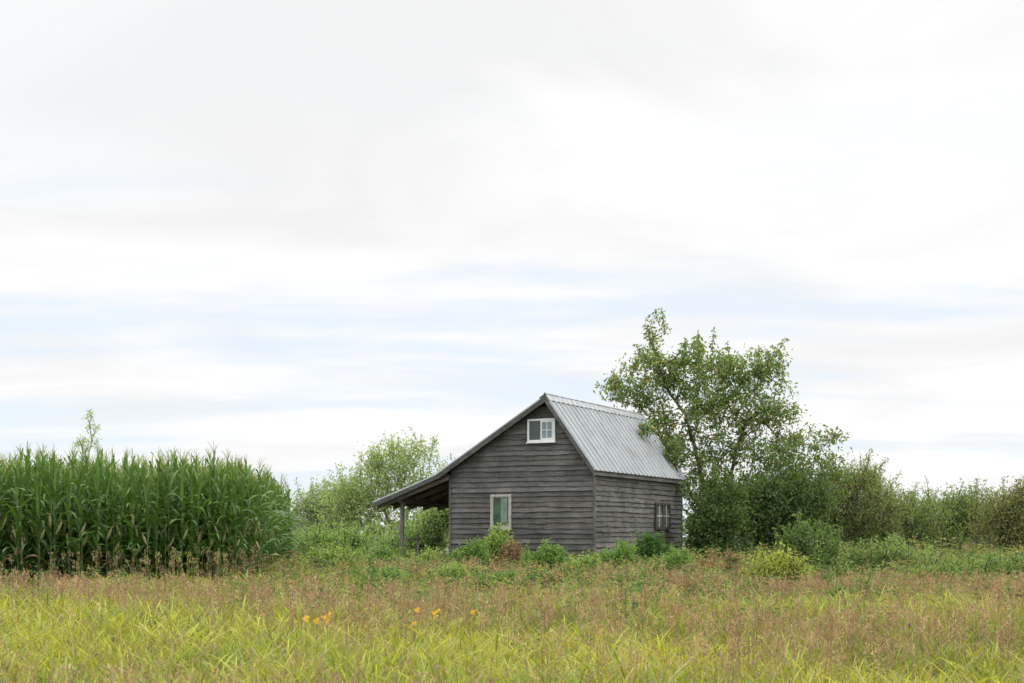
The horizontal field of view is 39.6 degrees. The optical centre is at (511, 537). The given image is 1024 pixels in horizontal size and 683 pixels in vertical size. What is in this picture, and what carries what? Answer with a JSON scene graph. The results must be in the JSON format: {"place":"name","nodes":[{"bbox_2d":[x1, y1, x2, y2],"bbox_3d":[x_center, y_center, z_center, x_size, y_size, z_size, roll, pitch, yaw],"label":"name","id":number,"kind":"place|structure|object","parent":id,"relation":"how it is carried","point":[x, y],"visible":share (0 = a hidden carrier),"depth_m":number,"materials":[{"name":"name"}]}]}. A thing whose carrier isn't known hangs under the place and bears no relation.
{"place":"outdoors","nodes":[
{"label":"outdoors","id":0,"kind":"place"},
{"bbox_2d":[0,559,1023,682],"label":"meadow grass","id":1,"kind":"structure","parent":0,"point":[126,625],"depth_m":14.93,"materials":[{"name":"green plant"}]},
{"bbox_2d":[0,0,1023,536],"label":"sky","id":2,"kind":"structure","parent":0,"point":[293,234],"materials":[{"name":"white"}]},
{"bbox_2d":[0,540,1023,682],"bbox_3d":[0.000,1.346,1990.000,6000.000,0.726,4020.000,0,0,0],"label":"ground","id":3,"kind":"structure","parent":0,"point":[534,627],"depth_m":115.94,"materials":[{"name":"plant"}]},
{"bbox_2d":[0,453,28,578],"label":"corn plant","id":4,"kind":"object","parent":3,"relation":"on","point":[3,522],"visible":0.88,"depth_m":27.89,"materials":[{"name":"green plant"}]},
{"bbox_2d":[2,459,31,576],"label":"corn plant","id":5,"kind":"object","parent":3,"relation":"on","point":[22,535],"visible":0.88,"depth_m":28.01,"materials":[{"name":"green plant"}]},
{"bbox_2d":[0,465,38,578],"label":"corn plant","id":6,"kind":"object","parent":3,"relation":"on","point":[7,481],"visible":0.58,"depth_m":28.32,"materials":[{"name":"green plant"}]},
{"bbox_2d":[0,475,45,575],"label":"corn plant","id":7,"kind":"object","parent":3,"relation":"on","point":[11,538],"visible":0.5,"depth_m":28.38,"materials":[{"name":"green plant"}]},
{"bbox_2d":[0,446,48,577],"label":"corn plant","id":8,"kind":"object","parent":3,"relation":"on","point":[16,491],"visible":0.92,"depth_m":27.95,"materials":[{"name":"green plant"}]},
{"bbox_2d":[5,441,59,577],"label":"corn plant","id":9,"kind":"object","parent":3,"relation":"on","point":[27,458],"visible":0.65,"depth_m":28.42,"materials":[{"name":"green plant"}]},
{"bbox_2d":[6,451,64,579],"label":"corn plant","id":10,"kind":"object","parent":3,"relation":"on","point":[35,468],"visible":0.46,"depth_m":28.50,"materials":[{"name":"green plant"}]},
{"bbox_2d":[9,470,66,580],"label":"corn plant","id":11,"kind":"object","parent":3,"relation":"on","point":[40,526],"visible":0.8,"depth_m":28.14,"materials":[{"name":"green plant"}]},
{"bbox_2d":[6,450,70,577],"bbox_3d":[-9.391,-0.338,28.267,1.286,2.886,1.045,0,0,-42],"label":"corn plant","id":12,"kind":"object","parent":3,"relation":"on","point":[38,535],"visible":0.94,"depth_m":28.16,"materials":[{"name":"green plant"}]},
{"bbox_2d":[25,442,63,579],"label":"corn plant","id":13,"kind":"object","parent":3,"relation":"on","point":[43,490],"visible":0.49,"depth_m":28.59,"materials":[{"name":"green plant"}]},
{"bbox_2d":[20,449,77,573],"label":"corn plant","id":14,"kind":"object","parent":3,"relation":"on","point":[49,491],"visible":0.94,"depth_m":28.18,"materials":[{"name":"green plant"}]},
{"bbox_2d":[24,459,76,571],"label":"corn plant","id":15,"kind":"object","parent":3,"relation":"on","point":[59,554],"visible":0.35,"depth_m":28.61,"materials":[{"name":"green plant"}]},
{"bbox_2d":[18,443,86,579],"bbox_3d":[-9.131,-0.404,28.324,1.439,2.981,0.956,0,0,6],"label":"corn plant","id":16,"kind":"object","parent":3,"relation":"on","point":[54,480],"visible":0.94,"depth_m":28.24,"materials":[{"name":"green plant"}]},
{"bbox_2d":[40,466,89,576],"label":"corn plant","id":17,"kind":"object","parent":3,"relation":"on","point":[64,525],"visible":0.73,"depth_m":28.68,"materials":[{"name":"green plant"}]},
{"bbox_2d":[52,468,90,580],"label":"corn plant","id":18,"kind":"object","parent":3,"relation":"on","point":[69,514],"visible":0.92,"depth_m":28.34,"materials":[{"name":"green plant"}]},
{"bbox_2d":[44,442,107,584],"bbox_3d":[-8.872,-0.431,28.750,1.290,3.013,1.287,0,0,-1],"label":"corn plant","id":19,"kind":"object","parent":3,"relation":"on","point":[75,488],"visible":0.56,"depth_m":28.80,"materials":[{"name":"green plant"}]},
{"bbox_2d":[43,436,114,576],"bbox_3d":[-8.554,-0.476,28.460,1.326,3.104,1.329,0,0,-43],"label":"corn plant","id":20,"kind":"object","parent":3,"relation":"on","point":[83,542],"visible":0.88,"depth_m":28.38,"materials":[{"name":"green plant"}]},
{"bbox_2d":[56,463,108,576],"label":"corn plant","id":21,"kind":"object","parent":3,"relation":"on","point":[78,526],"visible":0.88,"depth_m":28.37,"materials":[{"name":"green plant"}]},
{"bbox_2d":[58,464,109,575],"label":"corn plant","id":22,"kind":"object","parent":3,"relation":"on","point":[82,524],"visible":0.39,"depth_m":28.80,"materials":[{"name":"green plant"}]},
{"bbox_2d":[73,408,101,459],"bbox_3d":[-11.046,-1.174,37.028,0.732,4.437,0.562,0,0,0],"label":"sapling","id":23,"kind":"object","parent":3,"relation":"on","point":[89,426],"visible":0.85,"depth_m":37.00,"materials":[{"name":"green plant"}]},
{"bbox_2d":[61,445,119,578],"bbox_3d":[-8.751,-0.406,29.410,1.448,3.000,0.962,0,0,40],"label":"corn plant","id":24,"kind":"object","parent":3,"relation":"on","point":[88,488],"visible":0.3,"depth_m":29.32,"materials":[{"name":"green plant"}]},
{"bbox_2d":[70,455,118,574],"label":"corn plant","id":25,"kind":"object","parent":3,"relation":"on","point":[90,561],"visible":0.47,"depth_m":28.90,"materials":[{"name":"green plant"}]},
{"bbox_2d":[72,454,124,579],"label":"corn plant","id":26,"kind":"object","parent":3,"relation":"on","point":[96,479],"visible":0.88,"depth_m":28.42,"materials":[{"name":"green plant"}]},
{"bbox_2d":[73,446,128,573],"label":"corn plant","id":27,"kind":"object","parent":3,"relation":"on","point":[90,521],"visible":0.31,"depth_m":28.92,"materials":[{"name":"green plant"}]},
{"bbox_2d":[78,445,127,576],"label":"corn plant","id":28,"kind":"object","parent":3,"relation":"on","point":[103,505],"visible":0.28,"depth_m":29.36,"materials":[{"name":"green plant"}]},
{"bbox_2d":[75,453,137,577],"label":"corn plant","id":29,"kind":"object","parent":3,"relation":"on","point":[106,537],"visible":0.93,"depth_m":28.57,"materials":[{"name":"green plant"}]},
{"bbox_2d":[89,460,128,578],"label":"corn plant","id":30,"kind":"object","parent":3,"relation":"on","point":[111,510],"visible":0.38,"depth_m":29.02,"materials":[{"name":"green plant"}]},
{"bbox_2d":[80,469,140,576],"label":"corn plant","id":31,"kind":"object","parent":3,"relation":"on","point":[112,494],"visible":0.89,"depth_m":28.60,"materials":[{"name":"green plant"}]},
{"bbox_2d":[94,472,147,574],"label":"corn plant","id":32,"kind":"object","parent":3,"relation":"on","point":[122,494],"visible":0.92,"depth_m":28.68,"materials":[{"name":"green plant"}]},
{"bbox_2d":[101,446,150,574],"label":"corn plant","id":33,"kind":"object","parent":3,"relation":"on","point":[125,506],"visible":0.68,"depth_m":29.13,"materials":[{"name":"green plant"}]},
{"bbox_2d":[0,544,259,587],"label":"dry seed stalks","id":34,"kind":"object","parent":3,"relation":"on","point":[189,561],"visible":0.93,"depth_m":27.27,"materials":[{"name":"plant"}]},
{"bbox_2d":[104,449,161,575],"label":"corn plant","id":35,"kind":"object","parent":3,"relation":"on","point":[132,487],"visible":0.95,"depth_m":28.67,"materials":[{"name":"green plant"}]},
{"bbox_2d":[113,455,164,578],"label":"corn plant","id":36,"kind":"object","parent":3,"relation":"on","point":[137,506],"visible":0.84,"depth_m":28.82,"materials":[{"name":"green plant"}]},
{"bbox_2d":[116,468,169,578],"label":"corn plant","id":37,"kind":"object","parent":3,"relation":"on","point":[147,489],"visible":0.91,"depth_m":28.80,"materials":[{"name":"green plant"}]},
{"bbox_2d":[0,450,311,582],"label":"corn crop","id":38,"kind":"object","parent":3,"relation":"on","point":[288,494],"visible":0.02,"depth_m":31.92,"materials":[{"name":"green plant"}]},
{"bbox_2d":[133,478,178,578],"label":"corn plant","id":39,"kind":"object","parent":3,"relation":"on","point":[153,556],"visible":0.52,"depth_m":29.34,"materials":[{"name":"green plant"}]},
{"bbox_2d":[126,459,189,580],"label":"corn plant","id":40,"kind":"object","parent":3,"relation":"on","point":[162,532],"visible":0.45,"depth_m":29.26,"materials":[{"name":"green plant"}]},
{"bbox_2d":[136,448,184,579],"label":"corn plant","id":41,"kind":"object","parent":3,"relation":"on","point":[155,523],"visible":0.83,"depth_m":28.96,"materials":[{"name":"green plant"}]},
{"bbox_2d":[135,448,189,572],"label":"corn plant","id":42,"kind":"object","parent":3,"relation":"on","point":[171,533],"visible":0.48,"depth_m":29.45,"materials":[{"name":"green plant"}]},
{"bbox_2d":[137,464,192,582],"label":"corn plant","id":43,"kind":"object","parent":3,"relation":"on","point":[159,507],"visible":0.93,"depth_m":28.98,"materials":[{"name":"green plant"}]},
{"bbox_2d":[138,451,199,575],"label":"corn plant","id":44,"kind":"object","parent":3,"relation":"on","point":[168,492],"visible":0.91,"depth_m":29.02,"materials":[{"name":"green plant"}]},
{"bbox_2d":[141,446,205,576],"bbox_3d":[-6.948,-0.405,29.578,1.335,2.997,1.085,0,0,9],"label":"corn plant","id":45,"kind":"object","parent":3,"relation":"on","point":[175,480],"visible":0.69,"depth_m":29.46,"materials":[{"name":"green plant"}]},
{"bbox_2d":[156,448,203,575],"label":"corn plant","id":46,"kind":"object","parent":3,"relation":"on","point":[172,502],"visible":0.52,"depth_m":29.48,"materials":[{"name":"green plant"}]},
{"bbox_2d":[158,465,210,576],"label":"corn plant","id":47,"kind":"object","parent":3,"relation":"on","point":[181,494],"visible":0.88,"depth_m":29.08,"materials":[{"name":"green plant"}]},
{"bbox_2d":[170,452,212,577],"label":"corn plant","id":48,"kind":"object","parent":3,"relation":"on","point":[193,499],"visible":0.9,"depth_m":29.14,"materials":[{"name":"green plant"}]},
{"bbox_2d":[162,447,221,575],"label":"corn plant","id":49,"kind":"object","parent":3,"relation":"on","point":[194,493],"visible":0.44,"depth_m":29.58,"materials":[{"name":"green plant"}]},
{"bbox_2d":[171,465,225,587],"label":"corn plant","id":50,"kind":"object","parent":3,"relation":"on","point":[199,486],"visible":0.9,"depth_m":29.21,"materials":[{"name":"green plant"}]},
{"bbox_2d":[190,447,243,576],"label":"corn plant","id":51,"kind":"object","parent":3,"relation":"on","point":[209,473],"visible":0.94,"depth_m":29.28,"materials":[{"name":"green plant"}]},
{"bbox_2d":[185,441,248,579],"bbox_3d":[-6.213,-0.484,29.633,1.401,3.050,0.798,0,0,-32],"label":"corn plant","id":52,"kind":"object","parent":3,"relation":"on","point":[214,478],"visible":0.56,"depth_m":29.67,"materials":[{"name":"green plant"}]},
{"bbox_2d":[191,466,249,581],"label":"corn plant","id":53,"kind":"object","parent":3,"relation":"on","point":[219,490],"visible":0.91,"depth_m":29.31,"materials":[{"name":"green plant"}]},
{"bbox_2d":[199,466,243,577],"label":"corn plant","id":54,"kind":"object","parent":3,"relation":"on","point":[222,510],"visible":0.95,"depth_m":29.36,"materials":[{"name":"green plant"}]},
{"bbox_2d":[202,455,255,572],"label":"corn plant","id":55,"kind":"object","parent":3,"relation":"on","point":[234,534],"visible":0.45,"depth_m":29.85,"materials":[{"name":"green plant"}]},
{"bbox_2d":[208,473,255,572],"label":"corn plant","id":56,"kind":"object","parent":3,"relation":"on","point":[231,525],"visible":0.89,"depth_m":29.44,"materials":[{"name":"green plant"}]},
{"bbox_2d":[209,457,270,576],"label":"corn plant","id":57,"kind":"object","parent":3,"relation":"on","point":[235,493],"visible":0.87,"depth_m":29.46,"materials":[{"name":"green plant"}]},
{"bbox_2d":[215,455,264,578],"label":"corn plant","id":58,"kind":"object","parent":3,"relation":"on","point":[251,516],"visible":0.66,"depth_m":29.89,"materials":[{"name":"green plant"}]},
{"bbox_2d":[216,466,272,576],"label":"corn plant","id":59,"kind":"object","parent":3,"relation":"on","point":[242,488],"visible":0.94,"depth_m":29.52,"materials":[{"name":"green plant"}]},
{"bbox_2d":[226,455,274,562],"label":"corn plant","id":60,"kind":"object","parent":3,"relation":"on","point":[247,483],"visible":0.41,"depth_m":30.75,"materials":[{"name":"green plant"}]},
{"bbox_2d":[225,469,277,572],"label":"corn plant","id":61,"kind":"object","parent":3,"relation":"on","point":[262,504],"visible":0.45,"depth_m":30.45,"materials":[{"name":"green plant"}]},
{"bbox_2d":[238,478,268,572],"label":"corn plant","id":62,"kind":"object","parent":3,"relation":"on","point":[255,535],"visible":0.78,"depth_m":29.97,"materials":[{"name":"green plant"}]},
{"bbox_2d":[238,477,283,573],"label":"corn plant","id":63,"kind":"object","parent":3,"relation":"on","point":[263,492],"visible":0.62,"depth_m":30.48,"materials":[{"name":"green plant"}]},
{"bbox_2d":[237,457,292,574],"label":"corn plant","id":64,"kind":"object","parent":3,"relation":"on","point":[260,499],"visible":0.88,"depth_m":30.02,"materials":[{"name":"green plant"}]},
{"bbox_2d":[251,488,287,563],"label":"corn plant","id":65,"kind":"object","parent":3,"relation":"on","point":[267,535],"visible":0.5,"depth_m":31.85,"materials":[{"name":"green plant"}]},
{"bbox_2d":[257,466,292,564],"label":"corn plant","id":66,"kind":"object","parent":3,"relation":"on","point":[276,523],"visible":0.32,"depth_m":32.35,"materials":[{"name":"green plant"}]},
{"bbox_2d":[290,471,369,535],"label":"bush","id":67,"kind":"object","parent":3,"relation":"on","point":[308,516],"visible":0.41,"depth_m":54.68,"materials":[{"name":"green plant"}]},
{"bbox_2d":[290,516,375,556],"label":"leafy shrub","id":68,"kind":"object","parent":3,"relation":"on","point":[352,536],"visible":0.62,"depth_m":43.72,"materials":[{"name":"green plant"}]},
{"bbox_2d":[300,542,370,571],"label":"weed bush","id":69,"kind":"object","parent":3,"relation":"on","point":[330,552],"visible":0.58,"depth_m":32.34,"materials":[{"name":"green plant"}]},
{"bbox_2d":[356,541,403,569],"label":"weed bush","id":70,"kind":"object","parent":3,"relation":"on","point":[381,551],"visible":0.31,"depth_m":33.49,"materials":[{"name":"green plant"}]},
{"bbox_2d":[306,427,454,554],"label":"birch tree","id":71,"kind":"object","parent":3,"relation":"on","point":[351,499],"visible":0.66,"depth_m":49.69,"materials":[{"name":"green plant"}]},
{"bbox_2d":[355,563,417,592],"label":"weed bush","id":72,"kind":"object","parent":3,"relation":"on","point":[391,575],"visible":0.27,"depth_m":26.39,"materials":[{"name":"green plant"}]},
{"bbox_2d":[352,507,448,557],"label":"leafy shrub","id":73,"kind":"object","parent":3,"relation":"on","point":[434,522],"visible":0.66,"depth_m":42.74,"materials":[{"name":"green plant"}]},
{"bbox_2d":[400,544,449,567],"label":"weed bush","id":74,"kind":"object","parent":3,"relation":"on","point":[432,554],"visible":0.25,"depth_m":33.94,"materials":[{"name":"green plant"}]},
{"bbox_2d":[418,561,471,588],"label":"weed bush","id":75,"kind":"object","parent":3,"relation":"on","point":[452,571],"visible":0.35,"depth_m":26.91,"materials":[{"name":"green plant"}]},
{"bbox_2d":[445,535,495,570],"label":"weed bush","id":76,"kind":"object","parent":3,"relation":"on","point":[478,550],"visible":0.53,"depth_m":34.29,"materials":[{"name":"green plant"}]},
{"bbox_2d":[467,565,519,589],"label":"weed bush","id":77,"kind":"object","parent":3,"relation":"on","point":[510,575],"visible":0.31,"depth_m":25.93,"materials":[{"name":"green plant"}]},
{"bbox_2d":[479,517,513,571],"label":"weed bush","id":78,"kind":"object","parent":3,"relation":"on","point":[497,538],"visible":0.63,"depth_m":34.66,"materials":[{"name":"green plant"}]},
{"bbox_2d":[493,536,522,571],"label":"weed bush","id":79,"kind":"object","parent":3,"relation":"on","point":[512,549],"visible":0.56,"depth_m":34.09,"materials":[{"name":"brown plant"}]},
{"bbox_2d":[0,532,1023,666],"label":"undergrowth","id":80,"kind":"object","parent":3,"relation":"on","point":[527,574],"visible":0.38,"depth_m":25.73,"materials":[{"name":"green plant"}]},
{"bbox_2d":[373,393,686,567],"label":"wooden shed","id":81,"kind":"structure","parent":3,"relation":"on","point":[576,477],"depth_m":37.17,"materials":[{"name":"grey wood"}]},
{"bbox_2d":[489,494,511,529],"bbox_3d":[-0.290,-0.655,37.110,0.640,0.930,0.105,0,0,26],"label":"window","id":82,"kind":"structure","parent":81,"relation":"in","point":[500,508],"depth_m":37.10,"materials":[{"name":"glass"}]},
{"bbox_2d":[526,418,555,443],"bbox_3d":[0.758,-2.738,36.589,0.822,0.625,0.110,0,0,26],"label":"window","id":83,"kind":"structure","parent":81,"relation":"in","point":[538,430],"depth_m":36.56,"materials":[{"name":"white paint"}]},
{"bbox_2d":[654,502,670,529],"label":"window","id":84,"kind":"structure","parent":81,"relation":"in","point":[662,515],"depth_m":40.29,"materials":[{"name":"grey glass"}]},
{"bbox_2d":[519,539,575,571],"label":"weed bush","id":85,"kind":"object","parent":3,"relation":"on","point":[556,555],"visible":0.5,"depth_m":31.36,"materials":[{"name":"green plant"}]},
{"bbox_2d":[551,551,602,581],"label":"weed bush","id":86,"kind":"object","parent":3,"relation":"on","point":[584,559],"visible":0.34,"depth_m":28.43,"materials":[{"name":"green plant"}]},
{"bbox_2d":[587,538,637,571],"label":"weed bush","id":87,"kind":"object","parent":3,"relation":"on","point":[620,550],"visible":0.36,"depth_m":32.83,"materials":[{"name":"green plant"}]},
{"bbox_2d":[594,565,659,591],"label":"weed bush","id":88,"kind":"object","parent":3,"relation":"on","point":[641,574],"visible":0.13,"depth_m":26.44,"materials":[{"name":"green plant"}]},
{"bbox_2d":[287,497,1003,546],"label":"woodland","id":89,"kind":"object","parent":3,"relation":"on","point":[378,520],"depth_m":156.40,"materials":[{"name":"green plant"}]},
{"bbox_2d":[628,530,673,565],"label":"weed bush","id":90,"kind":"object","parent":3,"relation":"on","point":[649,545],"visible":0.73,"depth_m":35.67,"materials":[{"name":"green plant"}]},
{"bbox_2d":[640,544,696,575],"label":"weed bush","id":91,"kind":"object","parent":3,"relation":"on","point":[678,558],"visible":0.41,"depth_m":31.36,"materials":[{"name":"green plant"}]},
{"bbox_2d":[656,573,711,597],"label":"weed bush","id":92,"kind":"object","parent":3,"relation":"on","point":[687,585],"visible":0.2,"depth_m":24.91,"materials":[{"name":"green plant"}]},
{"bbox_2d":[675,458,756,564],"bbox_3d":[5.757,-0.558,40.254,2.466,3.373,2.030,0,0,0],"label":"leafy shrub","id":93,"kind":"object","parent":3,"relation":"on","point":[716,518],"visible":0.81,"depth_m":39.97,"materials":[{"name":"green plant"}]},
{"bbox_2d":[688,547,747,575],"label":"weed bush","id":94,"kind":"object","parent":3,"relation":"on","point":[728,555],"visible":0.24,"depth_m":30.96,"materials":[{"name":"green plant"}]},
{"bbox_2d":[593,308,855,514],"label":"cherry tree","id":95,"kind":"object","parent":3,"relation":"on","point":[723,371],"visible":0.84,"depth_m":42.96,"materials":[{"name":"green plant"}]},
{"bbox_2d":[704,455,847,559],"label":"leafy shrub","id":96,"kind":"object","parent":3,"relation":"on","point":[784,498],"visible":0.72,"depth_m":41.50,"materials":[{"name":"green plant"}]},
{"bbox_2d":[738,540,819,595],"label":"leafy shrub","id":97,"kind":"object","parent":3,"relation":"on","point":[776,563],"visible":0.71,"depth_m":26.83,"materials":[{"name":"green plant"}]},
{"bbox_2d":[768,511,856,571],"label":"leafy shrub","id":98,"kind":"object","parent":3,"relation":"on","point":[798,540],"visible":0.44,"depth_m":31.24,"materials":[{"name":"green plant"}]},
{"bbox_2d":[823,573,879,601],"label":"weed bush","id":99,"kind":"object","parent":3,"relation":"on","point":[843,586],"visible":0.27,"depth_m":24.41,"materials":[{"name":"green plant"}]},
{"bbox_2d":[809,449,921,552],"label":"willow shrub","id":100,"kind":"object","parent":3,"relation":"on","point":[858,509],"visible":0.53,"depth_m":44.12,"materials":[{"name":"green plant"}]},
{"bbox_2d":[821,532,964,579],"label":"leafy shrub","id":101,"kind":"object","parent":3,"relation":"on","point":[893,550],"visible":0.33,"depth_m":30.28,"materials":[{"name":"green plant"}]},
{"bbox_2d":[829,460,977,554],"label":"willow shrub","id":102,"kind":"object","parent":3,"relation":"on","point":[921,520],"visible":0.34,"depth_m":45.56,"materials":[{"name":"green plant"}]},
{"bbox_2d":[888,477,1007,558],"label":"bush","id":103,"kind":"object","parent":3,"relation":"on","point":[961,502],"visible":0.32,"depth_m":48.55,"materials":[{"name":"green plant"}]},
{"bbox_2d":[903,545,1023,586],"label":"leafy shrub","id":104,"kind":"object","parent":3,"relation":"on","point":[989,560],"visible":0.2,"depth_m":27.80,"materials":[{"name":"green plant"}]},
{"bbox_2d":[939,475,1023,556],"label":"bush","id":105,"kind":"object","parent":3,"relation":"on","point":[1004,518],"visible":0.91,"depth_m":45.65,"materials":[{"name":"green plant"}]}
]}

